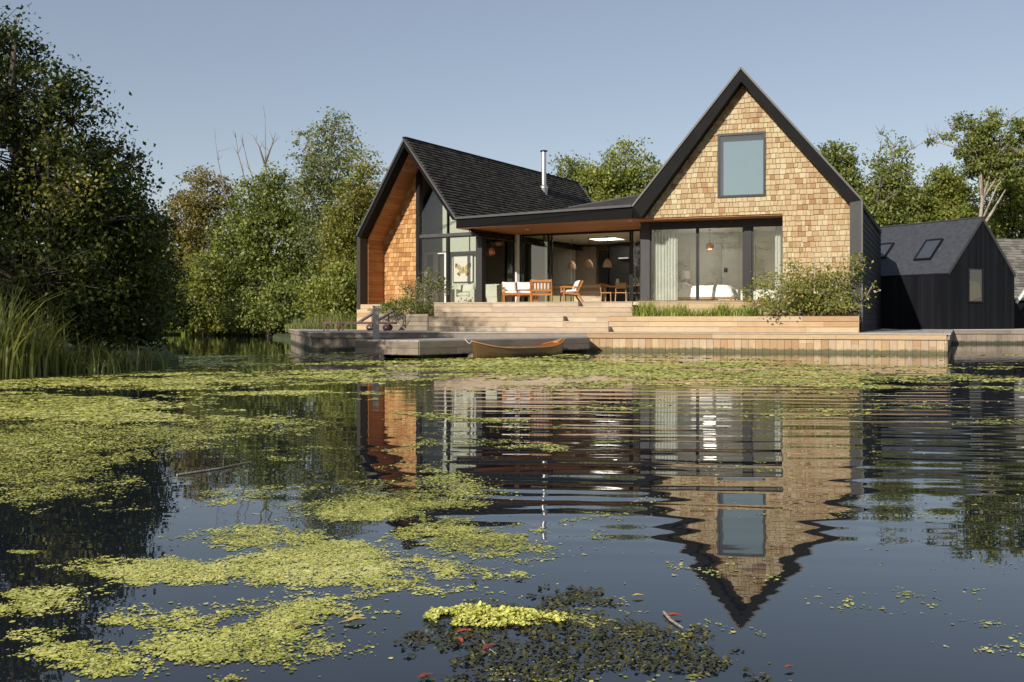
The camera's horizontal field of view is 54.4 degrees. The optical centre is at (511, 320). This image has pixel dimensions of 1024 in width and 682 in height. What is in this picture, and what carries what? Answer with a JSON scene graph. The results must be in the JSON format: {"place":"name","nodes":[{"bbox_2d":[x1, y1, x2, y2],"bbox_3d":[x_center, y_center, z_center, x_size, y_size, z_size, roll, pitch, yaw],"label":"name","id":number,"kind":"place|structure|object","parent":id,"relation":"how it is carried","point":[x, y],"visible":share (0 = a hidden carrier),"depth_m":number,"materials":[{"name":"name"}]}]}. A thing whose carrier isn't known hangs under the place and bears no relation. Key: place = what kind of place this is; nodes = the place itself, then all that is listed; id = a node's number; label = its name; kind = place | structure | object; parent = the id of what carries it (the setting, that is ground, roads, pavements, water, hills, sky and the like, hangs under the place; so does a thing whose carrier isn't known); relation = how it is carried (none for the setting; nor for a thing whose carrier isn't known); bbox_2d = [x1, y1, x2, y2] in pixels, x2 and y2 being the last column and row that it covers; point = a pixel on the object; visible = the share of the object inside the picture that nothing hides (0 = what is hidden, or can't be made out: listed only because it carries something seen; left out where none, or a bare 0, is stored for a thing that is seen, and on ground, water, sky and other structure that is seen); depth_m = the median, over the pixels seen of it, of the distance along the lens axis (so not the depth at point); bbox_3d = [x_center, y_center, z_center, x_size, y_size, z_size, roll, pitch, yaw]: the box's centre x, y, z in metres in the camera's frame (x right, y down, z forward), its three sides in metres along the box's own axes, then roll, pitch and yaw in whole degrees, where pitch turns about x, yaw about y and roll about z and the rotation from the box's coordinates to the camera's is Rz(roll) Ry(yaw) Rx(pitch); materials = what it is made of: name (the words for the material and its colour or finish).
{"place":"outdoors","nodes":[
{"label":"outdoors","id":0,"kind":"place"},
{"bbox_2d":[19,324,356,375],"bbox_3d":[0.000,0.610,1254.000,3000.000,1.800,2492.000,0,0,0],"label":"ground","id":1,"kind":"structure","parent":0,"point":[172,362],"depth_m":20.91,"materials":[{"name":"green plant"}]},
{"bbox_2d":[0,84,124,340],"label":"alder tree","id":2,"kind":"object","parent":1,"relation":"on","point":[49,207],"visible":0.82,"depth_m":17.51,"materials":[{"name":"green plant"}]},
{"bbox_2d":[0,4,179,356],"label":"alder tree","id":3,"kind":"object","parent":1,"relation":"on","point":[14,243],"visible":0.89,"depth_m":18.02,"materials":[{"name":"green plant"}]},
{"bbox_2d":[2,119,192,355],"bbox_3d":[-8.068,-1.436,18.923,3.624,4.858,3.481,0,0,0],"label":"alder tree","id":4,"kind":"object","parent":1,"relation":"on","point":[138,331],"visible":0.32,"depth_m":18.75,"materials":[{"name":"green plant"}]},
{"bbox_2d":[52,344,183,375],"bbox_3d":[-7.111,0.624,18.572,1.820,0.572,5.108,0,0,0],"label":"bank sedge","id":5,"kind":"object","parent":1,"relation":"on","point":[93,369],"visible":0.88,"depth_m":17.38,"materials":[{"name":"plant"}]},
{"bbox_2d":[97,190,204,348],"bbox_3d":[-10.475,-1.357,26.940,3.390,4.717,3.532,0,0,-32],"label":"alder tree","id":6,"kind":"object","parent":1,"relation":"on","point":[168,290],"visible":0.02,"depth_m":26.91,"materials":[{"name":"green plant"}]},
{"bbox_2d":[140,224,206,334],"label":"willow bush","id":7,"kind":"object","parent":1,"relation":"on","point":[186,316],"visible":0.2,"depth_m":56.26,"materials":[{"name":"green plant"}]},
{"bbox_2d":[1,241,355,324],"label":"distant wood","id":8,"kind":"object","parent":1,"relation":"on","point":[311,264],"visible":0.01,"depth_m":99.89,"materials":[{"name":"green plant"}]},
{"bbox_2d":[151,162,246,300],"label":"birch tree","id":9,"kind":"object","parent":1,"relation":"on","point":[202,210],"visible":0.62,"depth_m":67.06,"materials":[{"name":"green plant"}]},
{"bbox_2d":[163,240,254,334],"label":"willow bush","id":10,"kind":"object","parent":1,"relation":"on","point":[197,283],"visible":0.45,"depth_m":62.49,"materials":[{"name":"green plant"}]},
{"bbox_2d":[213,140,235,226],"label":"dead tree","id":11,"kind":"object","parent":1,"relation":"on","point":[218,158],"visible":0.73,"depth_m":67.05,"materials":[{"name":"grey wood"}]},
{"bbox_2d":[166,321,300,334],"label":"shore grass","id":12,"kind":"structure","parent":1,"relation":"on","point":[229,332],"depth_m":65.16,"materials":[{"name":"plant"}]},
{"bbox_2d":[232,106,276,292],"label":"dead tree","id":13,"kind":"object","parent":1,"relation":"on","point":[265,160],"visible":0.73,"depth_m":64.95,"materials":[{"name":"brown wood"}]},
{"bbox_2d":[189,160,327,334],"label":"alder tree","id":14,"kind":"object","parent":1,"relation":"on","point":[249,238],"visible":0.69,"depth_m":62.95,"materials":[{"name":"green plant"}]},
{"bbox_2d":[204,271,319,335],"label":"willow bush","id":15,"kind":"object","parent":1,"relation":"on","point":[274,310],"visible":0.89,"depth_m":59.25,"materials":[{"name":"green plant"}]},
{"bbox_2d":[279,311,357,332],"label":"bank grass","id":16,"kind":"structure","parent":1,"relation":"on","point":[309,323],"depth_m":43.02,"materials":[{"name":"plant"}]},
{"bbox_2d":[271,106,373,266],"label":"birch tree","id":17,"kind":"object","parent":1,"relation":"on","point":[313,180],"visible":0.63,"depth_m":61.42,"materials":[{"name":"green plant"}]},
{"bbox_2d":[294,256,356,321],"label":"willow bush","id":18,"kind":"object","parent":1,"relation":"on","point":[342,295],"visible":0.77,"depth_m":49.47,"materials":[{"name":"green plant"}]},
{"bbox_2d":[302,142,387,320],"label":"willow tree","id":19,"kind":"object","parent":1,"relation":"on","point":[351,213],"visible":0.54,"depth_m":56.24,"materials":[{"name":"green plant"}]},
{"bbox_2d":[547,150,617,200],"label":"ash tree","id":20,"kind":"object","parent":1,"relation":"on","point":[571,170],"visible":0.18,"depth_m":71.33,"materials":[{"name":"green plant"}]},
{"bbox_2d":[573,135,662,201],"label":"ash tree","id":21,"kind":"object","parent":1,"relation":"on","point":[621,182],"visible":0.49,"depth_m":69.55,"materials":[{"name":"green plant"}]},
{"bbox_2d":[816,138,873,205],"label":"oak tree","id":22,"kind":"object","parent":1,"relation":"on","point":[844,169],"visible":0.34,"depth_m":61.30,"materials":[{"name":"green plant"}]},
{"bbox_2d":[856,125,941,225],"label":"oak tree","id":23,"kind":"object","parent":1,"relation":"on","point":[893,200],"visible":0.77,"depth_m":59.17,"materials":[{"name":"green plant"}]},
{"bbox_2d":[911,157,1008,238],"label":"ash tree","id":24,"kind":"object","parent":1,"relation":"on","point":[949,190],"visible":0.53,"depth_m":59.45,"materials":[{"name":"green plant"}]},
{"bbox_2d":[922,105,1023,216],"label":"oak tree","id":25,"kind":"object","parent":1,"relation":"on","point":[987,157],"visible":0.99,"depth_m":54.74,"materials":[{"name":"green plant"}]},
{"bbox_2d":[985,190,1005,221],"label":"leaning branch","id":26,"kind":"object","parent":25,"relation":"attached to","point":[991,212],"visible":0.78,"depth_m":53.96,"materials":[{"name":"brown plant"}]},
{"bbox_2d":[971,175,1023,238],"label":"oak tree","id":27,"kind":"object","parent":1,"relation":"on","point":[1013,205],"visible":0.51,"depth_m":61.57,"materials":[{"name":"green plant"}]},
{"bbox_2d":[996,239,1023,327],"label":"grey roofed cottage","id":28,"kind":"structure","parent":1,"relation":"on","point":[1013,250],"depth_m":48.28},
{"bbox_2d":[0,335,1023,681],"bbox_3d":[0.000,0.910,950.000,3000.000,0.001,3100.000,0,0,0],"label":"lake water","id":29,"kind":"structure","parent":0,"point":[960,475],"depth_m":4.70,"materials":[{"name":"blue liquid"}]},
{"bbox_2d":[0,271,135,379],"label":"reed bed","id":30,"kind":"object","parent":29,"relation":"in","point":[40,350],"visible":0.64,"depth_m":16.19,"materials":[{"name":"plant"}]},
{"bbox_2d":[176,461,249,475],"bbox_3d":[-1.809,0.904,6.103,0.040,0.012,0.614,0,0,28],"label":"floating twig","id":31,"kind":"object","parent":29,"relation":"on","point":[209,469],"visible":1,"depth_m":6.03,"materials":[{"name":"wood"}]},
{"bbox_2d":[345,616,364,620],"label":"fallen leaf","id":32,"kind":"object","parent":29,"relation":"on","point":[354,618],"visible":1,"depth_m":3.00,"materials":[{"name":"plant"}]},
{"bbox_2d":[372,306,378,355],"bbox_3d":[-3.499,0.660,25.602,0.160,2.099,0.160,0,0,0],"label":"mooring post","id":33,"kind":"object","parent":29,"relation":"in","point":[375,322],"visible":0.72,"depth_m":25.53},
{"bbox_2d":[418,673,431,677],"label":"fallen leaf","id":34,"kind":"object","parent":29,"relation":"on","point":[423,675],"visible":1,"depth_m":2.53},
{"bbox_2d":[455,628,471,631],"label":"fallen leaf","id":35,"kind":"object","parent":29,"relation":"on","point":[463,630],"visible":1,"depth_m":2.89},
{"bbox_2d":[355,336,589,358],"bbox_3d":[-0.444,0.835,26.814,1.802,0.750,8.324,0,0,41],"label":"floating pontoon","id":36,"kind":"object","parent":29,"relation":"on","point":[427,348],"visible":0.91,"depth_m":24.31,"materials":[{"name":"wood"}]},
{"bbox_2d":[482,643,494,649],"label":"fallen leaf","id":37,"kind":"object","parent":29,"relation":"on","point":[487,645],"visible":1,"depth_m":2.76,"materials":[{"name":"plant"}]},
{"bbox_2d":[422,601,567,627],"bbox_3d":[-0.049,0.897,3.051,0.449,0.028,0.226,0,0,0],"label":"weed clump","id":38,"kind":"object","parent":29,"relation":"on","point":[482,609],"visible":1,"depth_m":3.04,"materials":[{"name":"green plant"}]},
{"bbox_2d":[0,349,1023,681],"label":"duckweed","id":39,"kind":"object","parent":29,"relation":"on","point":[16,409],"visible":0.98,"depth_m":4.84,"materials":[{"name":"green plant"}]},
{"bbox_2d":[471,338,564,357],"bbox_3d":[0.225,0.740,25.625,0.796,0.540,4.216,0,0,35],"label":"open canoe","id":40,"kind":"object","parent":29,"relation":"on","point":[483,350],"visible":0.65,"depth_m":24.84,"materials":[{"name":"wood"}]},
{"bbox_2d":[393,577,770,681],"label":"rotting weed","id":41,"kind":"object","parent":29,"relation":"on","point":[584,644],"visible":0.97,"depth_m":2.78,"materials":[{"name":"dark decaying leaves"}]},
{"bbox_2d":[289,329,953,353],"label":"timber deck","id":42,"kind":"structure","parent":29,"relation":"in","point":[898,341],"depth_m":29.24,"materials":[{"name":"wood"}]},
{"bbox_2d":[322,312,372,330],"bbox_3d":[-5.809,-0.016,36.048,2.000,0.733,0.800,0,0,3],"label":"sun lounger","id":43,"kind":"object","parent":42,"relation":"on","point":[369,327],"visible":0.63,"depth_m":35.76,"materials":[{"name":"wood"}]},
{"bbox_2d":[337,310,396,330],"bbox_3d":[-5.066,-0.016,34.848,2.000,0.733,0.800,0,0,3],"label":"sun lounger","id":44,"kind":"object","parent":42,"relation":"on","point":[388,327],"visible":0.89,"depth_m":34.55,"materials":[{"name":"wood"}]},
{"bbox_2d":[379,314,433,329],"bbox_3d":[-3.889,0.048,37.781,2.361,0.605,0.930,0,0,31],"label":"weathered timber planter","id":45,"kind":"object","parent":42,"relation":"on","point":[418,322],"visible":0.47,"depth_m":37.20,"materials":[{"name":"wood"}]},
{"bbox_2d":[362,295,433,326],"bbox_3d":[-4.119,-0.384,37.270,2.924,1.202,1.377,0,0,0],"label":"leafy shrub","id":46,"kind":"object","parent":45,"relation":"in","point":[401,304],"visible":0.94,"depth_m":37.06,"materials":[{"name":"green plant"}]},
{"bbox_2d":[396,266,452,313],"bbox_3d":[-3.252,-0.916,37.524,2.254,2.258,1.461,0,0,0],"label":"leafy shrub","id":47,"kind":"object","parent":45,"relation":"in","point":[433,281],"visible":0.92,"depth_m":37.37,"materials":[{"name":"green plant"}]},
{"bbox_2d":[356,67,881,331],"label":"lakeside house","id":48,"kind":"structure","parent":42,"relation":"on","point":[747,167],"depth_m":37.67,"materials":[{"name":"brown wood"}]},
{"bbox_2d":[424,252,434,302],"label":"french door","id":49,"kind":"structure","parent":48,"relation":"in","point":[425,253],"depth_m":41.24,"materials":[{"name":"black paint"}]},
{"bbox_2d":[435,252,445,302],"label":"french door","id":50,"kind":"structure","parent":48,"relation":"in","point":[436,253],"depth_m":41.00,"materials":[{"name":"white paint"}]},
{"bbox_2d":[453,254,473,282],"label":"framed picture","id":51,"kind":"object","parent":48,"relation":"attached to","point":[463,267],"visible":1,"depth_m":40.74,"materials":[{"name":"paper"}]},
{"bbox_2d":[452,284,475,301],"bbox_3d":[-1.802,-1.075,39.938,0.950,0.830,0.871,0,0,19],"label":"armchair","id":52,"kind":"object","parent":48,"relation":"on","point":[464,293],"visible":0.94,"depth_m":39.63,"materials":[{"name":"beige fabric"}]},
{"bbox_2d":[486,247,495,256],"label":"pendant lamp","id":53,"kind":"object","parent":48,"relation":"hanging from","point":[490,251],"visible":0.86,"depth_m":40.84,"materials":[{"name":"orange metal"}]},
{"bbox_2d":[492,239,502,247],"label":"pendant lamp","id":54,"kind":"object","parent":48,"relation":"hanging from","point":[497,243],"visible":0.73,"depth_m":41.44,"materials":[{"name":"orange metal"}]},
{"bbox_2d":[486,284,511,301],"bbox_3d":[-0.634,-1.075,40.392,1.300,0.830,0.871,0,0,30],"label":"sofa","id":55,"kind":"object","parent":48,"relation":"on","point":[494,293],"visible":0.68,"depth_m":39.95,"materials":[{"name":"beige fabric"}]},
{"bbox_2d":[520,234,549,301],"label":"sliding door","id":56,"kind":"structure","parent":48,"relation":"in","point":[548,235],"depth_m":40.01,"materials":[{"name":"black metal"}]},
{"bbox_2d":[543,235,552,301],"bbox_3d":[1.430,-2.062,39.659,0.402,2.797,0.070,0,0,28],"label":"sliding door","id":57,"kind":"structure","parent":48,"relation":"in","point":[551,235],"depth_m":39.71,"materials":[{"name":"black metal"}]},
{"bbox_2d":[567,260,575,268],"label":"pendant lamp","id":58,"kind":"object","parent":48,"relation":"hanging from","point":[571,265],"visible":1,"depth_m":42.16,"materials":[{"name":"wicker"}]},
{"bbox_2d":[575,246,595,283],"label":"barn door","id":59,"kind":"structure","parent":48,"relation":"in","point":[588,275],"depth_m":45.10,"materials":[{"name":"wood"}]},
{"bbox_2d":[584,238,592,267],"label":"pendant lamp","id":60,"kind":"object","parent":48,"relation":"hanging from","point":[588,263],"visible":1,"depth_m":41.38,"materials":[{"name":"wicker"}]},
{"bbox_2d":[599,283,614,301],"bbox_3d":[3.812,-1.081,39.709,0.525,0.844,0.470,0,0,30],"label":"dining chair","id":61,"kind":"object","parent":48,"relation":"on","point":[602,285],"visible":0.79,"depth_m":39.66,"materials":[{"name":"brown wood"}]},
{"bbox_2d":[603,236,611,267],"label":"pendant lamp","id":62,"kind":"object","parent":48,"relation":"hanging from","point":[607,263],"visible":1,"depth_m":40.59,"materials":[{"name":"wicker"}]},
{"bbox_2d":[599,285,639,301],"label":"dining table","id":63,"kind":"object","parent":48,"relation":"on","point":[636,286],"visible":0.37,"depth_m":40.14,"materials":[{"name":"brown wood"}]},
{"bbox_2d":[615,283,626,301],"bbox_3d":[4.325,-1.081,39.637,0.470,0.844,0.525,0,0,4],"label":"dining chair","id":64,"kind":"object","parent":48,"relation":"on","point":[620,285],"visible":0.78,"depth_m":39.40,"materials":[{"name":"brown wood"}]},
{"bbox_2d":[653,229,676,300],"bbox_3d":[5.388,-2.010,35.109,0.879,2.660,0.103,0,0,19],"label":"curtain","id":65,"kind":"object","parent":48,"relation":"hanging from","point":[664,264],"visible":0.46,"depth_m":35.11,"materials":[{"name":"fabric"}]},
{"bbox_2d":[650,227,697,300],"bbox_3d":[5.644,-1.954,34.740,1.648,2.582,0.070,0,0,19],"label":"sliding door","id":66,"kind":"structure","parent":48,"relation":"in","point":[696,228],"depth_m":34.69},
{"bbox_2d":[677,282,739,299],"bbox_3d":[7.127,-1.050,36.625,2.283,0.780,1.700,0,0,19],"label":"double bed","id":67,"kind":"object","parent":48,"relation":"on","point":[686,291],"visible":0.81,"depth_m":35.89,"materials":[{"name":"white fabric"}]},
{"bbox_2d":[706,229,713,249],"bbox_3d":[7.327,-3.004,36.873,0.296,0.751,0.296,0,0,0],"label":"pendant lamp","id":68,"kind":"object","parent":48,"relation":"hanging from","point":[709,246],"visible":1,"depth_m":36.77,"materials":[{"name":"orange metal"}]},
{"bbox_2d":[698,226,743,300],"bbox_3d":[7.177,-1.954,34.233,1.572,2.582,0.070,0,0,19],"label":"sliding door","id":69,"kind":"structure","parent":48,"relation":"in","point":[716,226],"depth_m":34.08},
{"bbox_2d":[722,248,741,299],"bbox_3d":[8.421,-1.710,37.977,0.800,2.100,0.100,0,0,19],"label":"bedroom door","id":70,"kind":"structure","parent":48,"relation":"in","point":[731,258],"depth_m":37.97,"materials":[{"name":"white paint"}]},
{"bbox_2d":[717,131,765,197],"bbox_3d":[7.645,-5.164,33.105,1.561,2.133,0.340,0,0,19],"label":"window","id":71,"kind":"structure","parent":48,"relation":"in","point":[741,157],"depth_m":33.21,"materials":[{"name":"glass"}]},
{"bbox_2d":[752,224,782,299],"bbox_3d":[8.666,-1.954,33.700,1.066,2.582,0.070,0,0,19],"label":"sliding door","id":72,"kind":"structure","parent":48,"relation":"in","point":[780,224],"depth_m":33.83,"materials":[{"name":"metal"}]},
{"bbox_2d":[775,226,780,299],"bbox_3d":[9.046,-2.010,33.848,0.204,2.660,0.101,0,0,20],"label":"curtain","id":73,"kind":"object","parent":48,"relation":"hanging from","point":[778,247],"visible":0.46,"depth_m":33.84,"materials":[{"name":"fabric"}]},
{"bbox_2d":[428,300,815,331],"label":"stepped terrace","id":74,"kind":"structure","parent":42,"relation":"on","point":[533,316],"depth_m":33.66,"materials":[{"name":"wood"}]},
{"bbox_2d":[501,282,532,301],"bbox_3d":[0.194,-1.043,36.657,1.125,0.799,0.776,0,0,-6],"label":"garden bench","id":75,"kind":"object","parent":74,"relation":"on","point":[509,289],"visible":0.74,"depth_m":36.73,"materials":[{"name":"fabric"}]},
{"bbox_2d":[516,289,537,301],"bbox_3d":[0.529,-0.888,35.700,0.720,0.464,0.600,0,0,-8],"label":"table","id":76,"kind":"object","parent":74,"relation":"on","point":[518,290],"visible":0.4,"depth_m":35.63,"materials":[{"name":"brown wood"}]},
{"bbox_2d":[530,280,552,301],"bbox_3d":[1.038,-1.043,35.143,0.805,0.799,0.776,0,0,4],"label":"garden armchair","id":77,"kind":"object","parent":74,"relation":"on","point":[541,287],"visible":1,"depth_m":34.93,"materials":[{"name":"brown wood"}]},
{"bbox_2d":[560,280,583,301],"bbox_3d":[2.132,-1.043,35.506,0.775,0.799,0.725,0,0,-6],"label":"garden armchair","id":78,"kind":"object","parent":74,"relation":"on","point":[576,286],"visible":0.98,"depth_m":35.22,"materials":[{"name":"brown wood"}]},
{"bbox_2d":[609,316,858,331],"bbox_3d":[6.944,0.098,31.596,7.682,0.505,1.030,0,0,19],"label":"long timber planter","id":79,"kind":"object","parent":42,"relation":"on","point":[733,324],"visible":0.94,"depth_m":31.05,"materials":[{"name":"pale timber"}]},
{"bbox_2d":[628,303,648,315],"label":"grass clump","id":80,"kind":"object","parent":79,"relation":"on","point":[636,312],"visible":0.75,"depth_m":32.52,"materials":[{"name":"plant"}]},
{"bbox_2d":[638,298,659,315],"bbox_3d":[4.390,-0.435,32.436,1.157,0.801,1.169,0,0,-21],"label":"grass clump","id":81,"kind":"object","parent":79,"relation":"on","point":[645,313],"visible":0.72,"depth_m":32.39,"materials":[{"name":"plant"}]},
{"bbox_2d":[638,296,668,315],"bbox_3d":[4.621,-0.425,32.469,1.454,0.780,1.228,0,0,0],"label":"grass clump","id":82,"kind":"object","parent":79,"relation":"on","point":[651,313],"visible":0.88,"depth_m":32.28,"materials":[{"name":"plant"}]},
{"bbox_2d":[660,302,676,315],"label":"grass clump","id":83,"kind":"object","parent":79,"relation":"on","point":[666,311],"visible":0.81,"depth_m":32.00,"materials":[{"name":"plant"}]},
{"bbox_2d":[668,305,684,315],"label":"grass clump","id":84,"kind":"object","parent":79,"relation":"on","point":[676,311],"visible":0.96,"depth_m":31.84,"materials":[{"name":"plant"}]},
{"bbox_2d":[672,301,688,315],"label":"grass clump","id":85,"kind":"object","parent":79,"relation":"on","point":[681,309],"visible":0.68,"depth_m":32.07,"materials":[{"name":"plant"}]},
{"bbox_2d":[682,305,696,315],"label":"grass clump","id":86,"kind":"object","parent":79,"relation":"on","point":[687,314],"visible":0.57,"depth_m":32.02,"materials":[{"name":"plant"}]},
{"bbox_2d":[690,308,705,315],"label":"grass clump","id":87,"kind":"object","parent":79,"relation":"on","point":[698,314],"visible":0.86,"depth_m":31.62,"materials":[{"name":"plant"}]},
{"bbox_2d":[697,304,716,315],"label":"grass clump","id":88,"kind":"object","parent":79,"relation":"on","point":[704,313],"visible":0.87,"depth_m":31.57,"materials":[{"name":"plant"}]},
{"bbox_2d":[706,304,718,315],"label":"grass clump","id":89,"kind":"object","parent":79,"relation":"on","point":[714,313],"visible":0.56,"depth_m":31.75,"materials":[{"name":"plant"}]},
{"bbox_2d":[712,302,734,315],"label":"grass clump","id":90,"kind":"object","parent":79,"relation":"on","point":[722,312],"visible":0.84,"depth_m":31.55,"materials":[{"name":"plant"}]},
{"bbox_2d":[716,302,737,315],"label":"grass clump","id":91,"kind":"object","parent":79,"relation":"on","point":[727,311],"visible":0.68,"depth_m":31.66,"materials":[{"name":"plant"}]},
{"bbox_2d":[728,303,743,315],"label":"grass clump","id":92,"kind":"object","parent":79,"relation":"on","point":[733,314],"visible":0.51,"depth_m":31.58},
{"bbox_2d":[735,306,752,315],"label":"grass clump","id":93,"kind":"object","parent":79,"relation":"on","point":[739,313],"visible":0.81,"depth_m":31.20,"materials":[{"name":"plant"}]},
{"bbox_2d":[738,302,755,315],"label":"grass clump","id":94,"kind":"object","parent":79,"relation":"in","point":[747,314],"visible":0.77,"depth_m":31.22,"materials":[{"name":"plant"}]},
{"bbox_2d":[751,304,764,315],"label":"grass clump","id":95,"kind":"object","parent":79,"relation":"on","point":[756,313],"visible":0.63,"depth_m":31.27,"materials":[{"name":"plant"}]},
{"bbox_2d":[736,250,880,318],"bbox_3d":[9.199,-0.939,30.856,4.567,2.580,2.483,0,0,-14],"label":"leafy shrub","id":96,"kind":"object","parent":79,"relation":"in","point":[812,299],"visible":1,"depth_m":30.75,"materials":[{"name":"green plant"}]},
{"bbox_2d":[665,612,680,615],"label":"fallen leaf","id":97,"kind":"object","parent":29,"relation":"on","point":[673,614],"visible":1,"depth_m":3.05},
{"bbox_2d":[663,611,682,627],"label":"floating twig","id":98,"kind":"object","parent":29,"relation":"on","point":[670,619],"visible":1,"depth_m":3.00,"materials":[{"name":"wood"}]},
{"bbox_2d":[915,328,1023,343],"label":"timber landing","id":99,"kind":"object","parent":29,"relation":"in","point":[988,336],"visible":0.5,"depth_m":39.51,"materials":[{"name":"wood"}]},
{"bbox_2d":[879,216,1015,328],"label":"black boathouse","id":100,"kind":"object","parent":99,"relation":"on","point":[952,274],"visible":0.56,"depth_m":42.40,"materials":[{"name":"black timber boards"},{"name":"grey felt"},{"name":"glass"}]},
{"bbox_2d":[968,268,983,301],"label":"window","id":101,"kind":"structure","parent":100,"relation":"in","point":[975,275],"depth_m":41.88,"materials":[{"name":"grey glass"}]},
{"bbox_2d":[0,0,1023,319],"label":"sky","id":102,"kind":"structure","parent":0,"point":[507,81],"materials":[{"name":"blue"}]},
{"bbox_2d":[534,284,609,301],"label":"kitchen island","id":103,"kind":"structure","parent":0,"point":[589,292],"depth_m":40.88,"materials":[{"name":"brown wood"}]},
{"bbox_2d":[680,271,689,281],"bbox_3d":[6.596,-1.640,37.971,0.400,0.520,0.400,0,0,0],"label":"bedside lamp","id":104,"kind":"object","parent":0,"point":[684,275],"visible":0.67,"depth_m":37.81,"materials":[{"name":"beige fabric"}]}
]}

